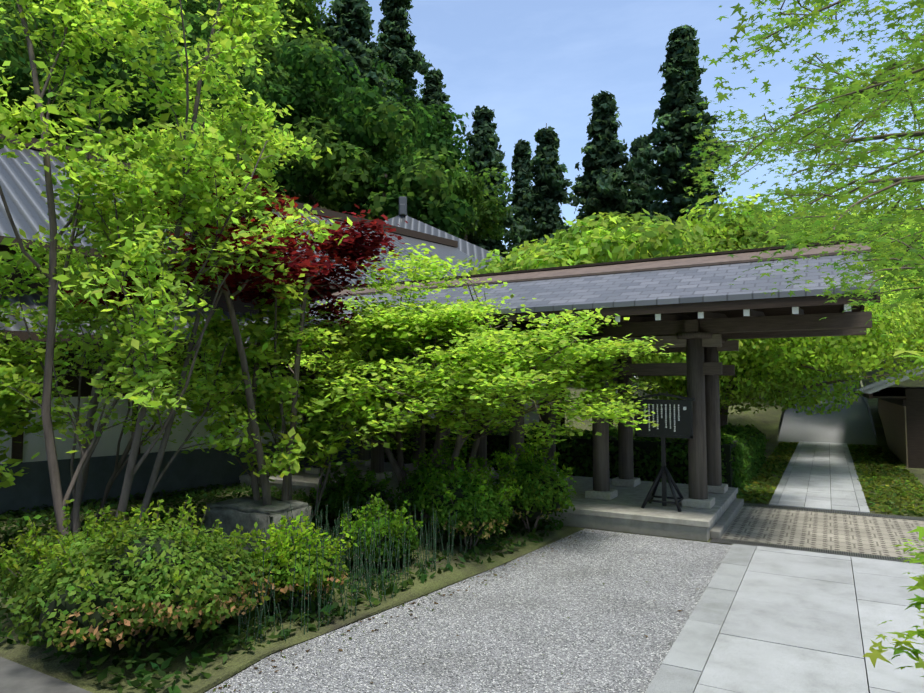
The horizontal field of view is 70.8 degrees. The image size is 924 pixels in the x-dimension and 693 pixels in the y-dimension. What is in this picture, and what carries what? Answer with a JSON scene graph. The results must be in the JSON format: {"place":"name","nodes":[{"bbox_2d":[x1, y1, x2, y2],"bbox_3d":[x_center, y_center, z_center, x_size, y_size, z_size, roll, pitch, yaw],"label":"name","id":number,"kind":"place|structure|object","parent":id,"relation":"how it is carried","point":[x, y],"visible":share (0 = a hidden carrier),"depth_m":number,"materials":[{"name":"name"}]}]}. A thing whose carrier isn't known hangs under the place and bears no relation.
{"place":"outdoors","nodes":[
{"label":"outdoors","id":0,"kind":"place"},
{"bbox_2d":[0,0,513,242],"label":"forest trees","id":1,"kind":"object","parent":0,"point":[366,137],"depth_m":42.75,"materials":[{"name":"green plant"}]},
{"bbox_2d":[0,245,538,463],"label":"hall walls","id":2,"kind":"structure","parent":0,"point":[107,444],"depth_m":11.42,"materials":[{"name":"grey paint"}]},
{"bbox_2d":[0,423,539,514],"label":"hall skirt boards","id":3,"kind":"object","parent":2,"relation":"attached to","point":[194,468],"visible":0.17,"depth_m":11.70,"materials":[{"name":"black wood"}]},
{"bbox_2d":[0,145,564,358],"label":"hall roof tiles","id":4,"kind":"object","parent":2,"relation":"on","point":[26,201],"visible":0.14,"depth_m":12.35,"materials":[{"name":"grey tile"}]},
{"bbox_2d":[0,133,579,363],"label":"roof fascia","id":5,"kind":"structure","parent":4,"relation":"attached to","point":[23,336],"depth_m":14.63,"materials":[{"name":"wood"}]},
{"bbox_2d":[205,529,731,692],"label":"gravel","id":6,"kind":"structure","parent":0,"point":[512,630],"depth_m":5.53,"materials":[{"name":"grey gravel"}]},
{"bbox_2d":[213,531,681,692],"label":"fallen leaves","id":7,"kind":"object","parent":6,"relation":"on","point":[410,614],"visible":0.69,"depth_m":5.87,"materials":[{"name":"brown plant"}]},
{"bbox_2d":[459,105,531,257],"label":"cedar","id":8,"kind":"object","parent":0,"point":[484,139],"depth_m":69.66,"materials":[{"name":"green plant"}]},
{"bbox_2d":[109,423,923,692],"bbox_3d":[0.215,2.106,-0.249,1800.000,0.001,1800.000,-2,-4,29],"label":"ground","id":9,"kind":"structure","parent":0,"point":[129,674],"depth_m":9.27,"materials":[{"name":"green plant"}]},
{"bbox_2d":[0,657,91,692],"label":"pavement","id":10,"kind":"structure","parent":9,"relation":"on","point":[15,677],"depth_m":4.48,"materials":[{"name":"grey concrete"}]},
{"bbox_2d":[31,96,259,533],"bbox_3d":[-4.323,-0.600,9.543,2.662,6.493,3.844,1,-3,-15],"label":"zelkova tree","id":11,"kind":"object","parent":9,"relation":"on","point":[171,358],"depth_m":8.91,"materials":[{"name":"plant"}]},
{"bbox_2d":[0,488,573,692],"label":"garden bed soil","id":12,"kind":"structure","parent":9,"relation":"on","point":[26,656],"depth_m":5.56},
{"bbox_2d":[0,228,103,487],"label":"small tree","id":13,"kind":"object","parent":12,"relation":"on","point":[8,417],"depth_m":7.39,"materials":[{"name":"green plant"}]},
{"bbox_2d":[0,499,147,623],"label":"azalea shrub","id":14,"kind":"object","parent":12,"relation":"on","point":[10,581],"depth_m":5.34,"materials":[{"name":"green plant"}]},
{"bbox_2d":[5,493,271,652],"bbox_3d":[-2.544,1.845,5.269,1.927,1.176,1.929,-2,-4,29],"label":"shrub","id":15,"kind":"object","parent":12,"relation":"on","point":[54,571],"depth_m":4.79,"materials":[{"name":"green plant"}]},
{"bbox_2d":[0,0,352,537],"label":"zelkova tree","id":16,"kind":"object","parent":12,"relation":"on","point":[165,175],"depth_m":6.54,"materials":[{"name":"green plant"}]},
{"bbox_2d":[56,164,407,505],"bbox_3d":[-2.645,0.230,8.475,3.538,4.715,4.569,-2,-4,29],"label":"maple tree","id":17,"kind":"object","parent":12,"relation":"on","point":[360,253],"depth_m":8.30,"materials":[{"name":"red plant"}]},
{"bbox_2d":[204,496,310,551],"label":"stone block","id":18,"kind":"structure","parent":12,"relation":"on","point":[246,512],"depth_m":7.90,"materials":[{"name":"grey stone"}]},
{"bbox_2d":[0,483,565,692],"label":"ground cover plants","id":19,"kind":"object","parent":12,"relation":"on","point":[143,676],"visible":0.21,"depth_m":6.21,"materials":[{"name":"green plant"}]},
{"bbox_2d":[178,250,406,518],"bbox_3d":[-2.307,0.690,8.892,3.070,3.846,2.415,-2,-4,29],"label":"small tree","id":20,"kind":"object","parent":12,"relation":"on","point":[257,329],"depth_m":8.60,"materials":[{"name":"green plant"}]},
{"bbox_2d":[192,491,475,645],"bbox_3d":[-1.311,2.124,6.751,1.811,0.733,3.293,-2,-4,29],"label":"horsetail patch","id":21,"kind":"object","parent":12,"relation":"on","point":[356,563],"visible":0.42,"depth_m":6.42,"materials":[{"name":"green plant"}]},
{"bbox_2d":[310,462,396,523],"bbox_3d":[-1.581,2.148,9.284,1.269,1.027,1.098,-2,-4,29],"label":"shrub","id":22,"kind":"object","parent":12,"relation":"on","point":[334,504],"depth_m":9.07,"materials":[{"name":"green plant"}]},
{"bbox_2d":[340,492,422,569],"bbox_3d":[-0.897,2.096,7.223,1.010,0.892,0.955,-2,-4,29],"label":"small shrub","id":23,"kind":"object","parent":12,"relation":"on","point":[368,525],"depth_m":7.07,"materials":[{"name":"green plant"}]},
{"bbox_2d":[394,440,496,514],"bbox_3d":[-0.250,1.970,9.073,1.472,1.358,1.331,-2,-4,29],"label":"shrub","id":24,"kind":"object","parent":12,"relation":"on","point":[415,479],"depth_m":8.91,"materials":[{"name":"green plant"}]},
{"bbox_2d":[416,457,521,548],"bbox_3d":[0.120,1.991,8.018,1.259,1.192,1.263,-2,-4,29],"label":"shrub","id":25,"kind":"object","parent":12,"relation":"on","point":[488,513],"depth_m":7.78,"materials":[{"name":"green plant"}]},
{"bbox_2d":[491,438,576,531],"bbox_3d":[0.934,1.939,8.885,1.242,1.394,1.250,-2,-4,29],"label":"shrub","id":26,"kind":"object","parent":12,"relation":"on","point":[539,497],"depth_m":8.63,"materials":[{"name":"green plant"}]},
{"bbox_2d":[244,511,357,607],"bbox_3d":[-1.558,1.991,5.981,1.044,0.960,0.897,-2,-4,29],"label":"yellowish shrub","id":27,"kind":"object","parent":9,"relation":"on","point":[273,539],"depth_m":5.76,"materials":[{"name":"green plant"}]},
{"bbox_2d":[264,193,351,285],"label":"court tree","id":28,"kind":"object","parent":9,"relation":"on","point":[296,212],"depth_m":18.98,"materials":[{"name":"green plant"}]},
{"bbox_2d":[246,295,534,503],"bbox_3d":[-0.874,0.901,10.620,4.691,3.636,5.274,-2,-4,29],"label":"maple tree","id":29,"kind":"object","parent":9,"relation":"on","point":[324,381],"depth_m":9.71,"materials":[{"name":"green plant"}]},
{"bbox_2d":[210,243,672,522],"bbox_3d":[-0.513,0.585,9.980,7.692,4.225,5.574,-2,-4,29],"label":"maple tree","id":30,"kind":"object","parent":9,"relation":"on","point":[500,371],"depth_m":8.55,"materials":[{"name":"green plant"}]},
{"bbox_2d":[239,462,743,541],"bbox_3d":[0.254,2.686,12.251,9.020,0.280,3.260,-2,-4,29],"label":"concrete platform","id":31,"kind":"object","parent":9,"relation":"on","point":[623,511],"visible":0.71,"depth_m":9.67,"materials":[{"name":"grey concrete"}]},
{"bbox_2d":[305,459,727,508],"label":"pillar base stones","id":32,"kind":"object","parent":31,"relation":"on","point":[686,501],"visible":0.44,"depth_m":10.93,"materials":[{"name":"grey stone"}]},
{"bbox_2d":[312,332,727,499],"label":"wooden pillars","id":33,"kind":"structure","parent":32,"relation":"on","point":[704,457],"depth_m":11.04,"materials":[{"name":"brown wood"}]},
{"bbox_2d":[286,334,738,357],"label":"gate tie beams","id":34,"kind":"structure","parent":33,"relation":"attached to","point":[680,345],"depth_m":10.19,"materials":[{"name":"brown wood"}]},
{"bbox_2d":[293,292,880,336],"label":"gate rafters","id":35,"kind":"object","parent":34,"relation":"on","point":[816,304],"visible":0.19,"depth_m":9.12,"materials":[{"name":"brown wood"}]},
{"bbox_2d":[251,252,879,324],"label":"gate roof","id":36,"kind":"structure","parent":35,"relation":"on","point":[710,283],"depth_m":9.57,"materials":[{"name":"grey tile"}]},
{"bbox_2d":[508,304,850,326],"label":"rafter end caps","id":37,"kind":"object","parent":35,"relation":"attached to","point":[795,310],"visible":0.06,"depth_m":8.62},
{"bbox_2d":[283,311,871,376],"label":"wooden beams","id":38,"kind":"structure","parent":33,"relation":"on","point":[831,324],"depth_m":9.99,"materials":[{"name":"brown wood"}]},
{"bbox_2d":[631,393,694,511],"bbox_3d":[3.023,1.553,9.748,0.920,1.716,0.522,-2,-4,29],"label":"signboard stand","id":39,"kind":"object","parent":31,"relation":"on","point":[684,427],"visible":0.92,"depth_m":9.71,"materials":[{"name":"black wood"}]},
{"bbox_2d":[644,404,685,431],"bbox_3d":[3.043,1.070,9.737,0.618,0.402,0.003,-2,-4,29],"label":"sign lettering","id":40,"kind":"object","parent":39,"relation":"attached to","point":[684,408],"visible":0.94,"depth_m":9.73},
{"bbox_2d":[482,239,560,424],"bbox_3d":[3.551,-0.071,23.805,8.151,7.127,8.260,-2,-4,29],"label":"court tree","id":41,"kind":"object","parent":9,"relation":"on","point":[527,244],"depth_m":21.75,"materials":[{"name":"green plant"}]},
{"bbox_2d":[539,387,564,426],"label":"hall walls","id":42,"kind":"structure","parent":9,"relation":"on","point":[562,420],"depth_m":24.87,"materials":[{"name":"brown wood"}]},
{"bbox_2d":[384,215,503,265],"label":"hall roof tiles","id":43,"kind":"object","parent":42,"relation":"on","point":[475,251],"depth_m":28.45,"materials":[{"name":"grey tile"}]},
{"bbox_2d":[399,197,407,215],"bbox_3d":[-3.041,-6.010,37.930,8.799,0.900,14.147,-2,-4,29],"label":"hall ridge ornament","id":44,"kind":"object","parent":43,"relation":"on","point":[402,206],"visible":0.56,"depth_m":29.88,"materials":[{"name":"grey tile"}]},
{"bbox_2d":[384,423,748,494],"bbox_3d":[0.638,2.409,15.109,11.062,1.406,1.847,-2,-4,29],"label":"hedge","id":45,"kind":"object","parent":9,"relation":"on","point":[738,453],"depth_m":13.03,"materials":[{"name":"green plant"}]},
{"bbox_2d":[457,208,710,426],"bbox_3d":[4.659,-0.430,20.370,8.938,7.454,8.737,-2,-4,29],"label":"court tree","id":46,"kind":"object","parent":9,"relation":"on","point":[624,239],"depth_m":17.87,"materials":[{"name":"green plant"}]},
{"bbox_2d":[720,422,768,486],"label":"hedge","id":47,"kind":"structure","parent":9,"relation":"on","point":[755,457],"depth_m":15.24,"materials":[{"name":"green plant"}]},
{"bbox_2d":[589,345,923,446],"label":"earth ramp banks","id":48,"kind":"object","parent":9,"relation":"on","point":[767,422],"visible":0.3,"depth_m":26.45,"materials":[{"name":"green plant"}]},
{"bbox_2d":[665,188,875,251],"bbox_3d":[14.599,-2.475,31.814,12.997,10.017,9.466,0,-3,5],"label":"tree","id":49,"kind":"object","parent":48,"relation":"on","point":[712,230],"depth_m":28.88,"materials":[{"name":"green plant"}]},
{"bbox_2d":[848,193,923,350],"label":"tree","id":50,"kind":"object","parent":48,"relation":"on","point":[901,207],"depth_m":31.75,"materials":[{"name":"green plant"}]},
{"bbox_2d":[608,238,923,414],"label":"tree","id":51,"kind":"object","parent":9,"relation":"on","point":[751,353],"depth_m":14.30,"materials":[{"name":"green plant"}]},
{"bbox_2d":[638,239,923,426],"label":"tree","id":52,"kind":"object","parent":9,"relation":"on","point":[803,390],"depth_m":20.18,"materials":[{"name":"green plant"}]},
{"bbox_2d":[710,538,921,563],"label":"stone curb","id":53,"kind":"structure","parent":9,"relation":"on","point":[756,544],"depth_m":8.26,"materials":[{"name":"grey stone"}]},
{"bbox_2d":[721,506,923,559],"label":"paving band","id":54,"kind":"object","parent":9,"relation":"on","point":[880,536],"visible":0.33,"depth_m":9.28,"materials":[{"name":"beige stone"}]},
{"bbox_2d":[744,503,923,520],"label":"stone curb","id":55,"kind":"structure","parent":9,"relation":"on","point":[839,512],"depth_m":10.72,"materials":[{"name":"grey stone"}]},
{"bbox_2d":[851,560,869,692],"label":"path joint bed","id":56,"kind":"object","parent":9,"relation":"on","point":[860,631],"depth_m":5.49,"materials":[{"name":"grey concrete"}]},
{"bbox_2d":[877,387,923,468],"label":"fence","id":57,"kind":"object","parent":9,"relation":"on","point":[913,402],"visible":0.63,"depth_m":16.43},
{"bbox_2d":[854,391,906,398],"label":"roof","id":58,"kind":"structure","parent":57,"relation":"attached to","point":[876,395],"depth_m":17.63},
{"bbox_2d":[855,365,923,393],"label":"fence roof tiles","id":59,"kind":"object","parent":57,"relation":"on","point":[874,387],"visible":0.67,"depth_m":19.81,"materials":[{"name":"grey tile"}]},
{"bbox_2d":[878,399,907,467],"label":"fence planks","id":60,"kind":"object","parent":57,"relation":"attached to","point":[893,419],"visible":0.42,"depth_m":18.94,"materials":[{"name":"wood"}]},
{"bbox_2d":[268,168,874,429],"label":"hillside terrain","id":61,"kind":"structure","parent":0,"point":[572,390],"depth_m":53.39,"materials":[{"name":"green plant"}]},
{"bbox_2d":[280,0,409,176],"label":"cedar","id":62,"kind":"object","parent":61,"relation":"on","point":[351,33],"depth_m":61.36,"materials":[{"name":"green plant"}]},
{"bbox_2d":[368,0,432,131],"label":"cedar","id":63,"kind":"object","parent":61,"relation":"on","point":[394,25],"depth_m":80.05,"materials":[{"name":"green plant"}]},
{"bbox_2d":[418,68,464,170],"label":"cedar","id":64,"kind":"object","parent":61,"relation":"on","point":[432,92],"depth_m":91.05,"materials":[{"name":"green plant"}]},
{"bbox_2d":[507,139,534,251],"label":"cedar","id":65,"kind":"object","parent":61,"relation":"on","point":[522,186],"depth_m":89.93,"materials":[{"name":"green plant"}]},
{"bbox_2d":[519,123,572,257],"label":"cedar","id":66,"kind":"object","parent":61,"relation":"on","point":[548,189],"depth_m":73.33,"materials":[{"name":"green plant"}]},
{"bbox_2d":[563,90,648,229],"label":"cedar","id":67,"kind":"object","parent":61,"relation":"on","point":[603,176],"depth_m":64.18,"materials":[{"name":"green plant"}]},
{"bbox_2d":[624,135,662,378],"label":"cedar","id":68,"kind":"object","parent":61,"relation":"on","point":[640,201],"depth_m":77.02,"materials":[{"name":"green plant"}]},
{"bbox_2d":[630,24,740,235],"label":"cedar","id":69,"kind":"object","parent":61,"relation":"on","point":[682,72],"depth_m":58.48,"materials":[{"name":"green plant"}]},
{"bbox_2d":[736,442,798,503],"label":"grass strip leaves","id":70,"kind":"object","parent":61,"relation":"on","point":[781,458],"visible":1,"depth_m":14.66,"materials":[{"name":"green plant"}]},
{"bbox_2d":[848,444,923,516],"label":"grass leaves","id":71,"kind":"object","parent":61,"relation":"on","point":[875,461],"visible":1,"depth_m":13.77,"materials":[{"name":"green plant"}]},
{"bbox_2d":[298,238,870,298],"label":"roof ridge","id":72,"kind":"structure","parent":0,"point":[693,260],"depth_m":10.95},
{"bbox_2d":[302,0,923,376],"label":"sky","id":73,"kind":"structure","parent":0,"point":[534,64],"materials":[{"name":"blue"}]},
{"bbox_2d":[660,250,714,399],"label":"court tree","id":74,"kind":"object","parent":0,"point":[671,390],"depth_m":21.62,"materials":[{"name":"green plant"}]},
{"bbox_2d":[645,544,923,692],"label":"path paving","id":75,"kind":"structure","parent":0,"point":[761,619],"depth_m":5.55,"materials":[{"name":"stone"}]},
{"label":"maple sapling","id":76,"kind":"object","parent":75,"relation":"on","visible":0},
{"bbox_2d":[862,340,923,676],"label":"maple sapling","id":77,"kind":"object","parent":76,"relation":"attached to","point":[874,655],"visible":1,"depth_m":2.28,"materials":[{"name":"green plant"}]},
{"bbox_2d":[669,0,923,339],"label":"overhanging maple tree","id":78,"kind":"object","parent":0,"point":[855,112],"depth_m":3.93,"materials":[{"name":"green plant"}]},
{"bbox_2d":[769,441,869,512],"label":"path paving","id":79,"kind":"structure","parent":0,"point":[837,468],"depth_m":13.92,"materials":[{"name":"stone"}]},
{"bbox_2d":[778,372,876,444],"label":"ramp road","id":80,"kind":"structure","parent":0,"point":[852,425],"depth_m":25.63,"materials":[{"name":"concrete"}]},
{"bbox_2d":[818,207,923,350],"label":"tree","id":81,"kind":"object","parent":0,"point":[891,244],"depth_m":24.82,"materials":[{"name":"green plant"}]}
]}

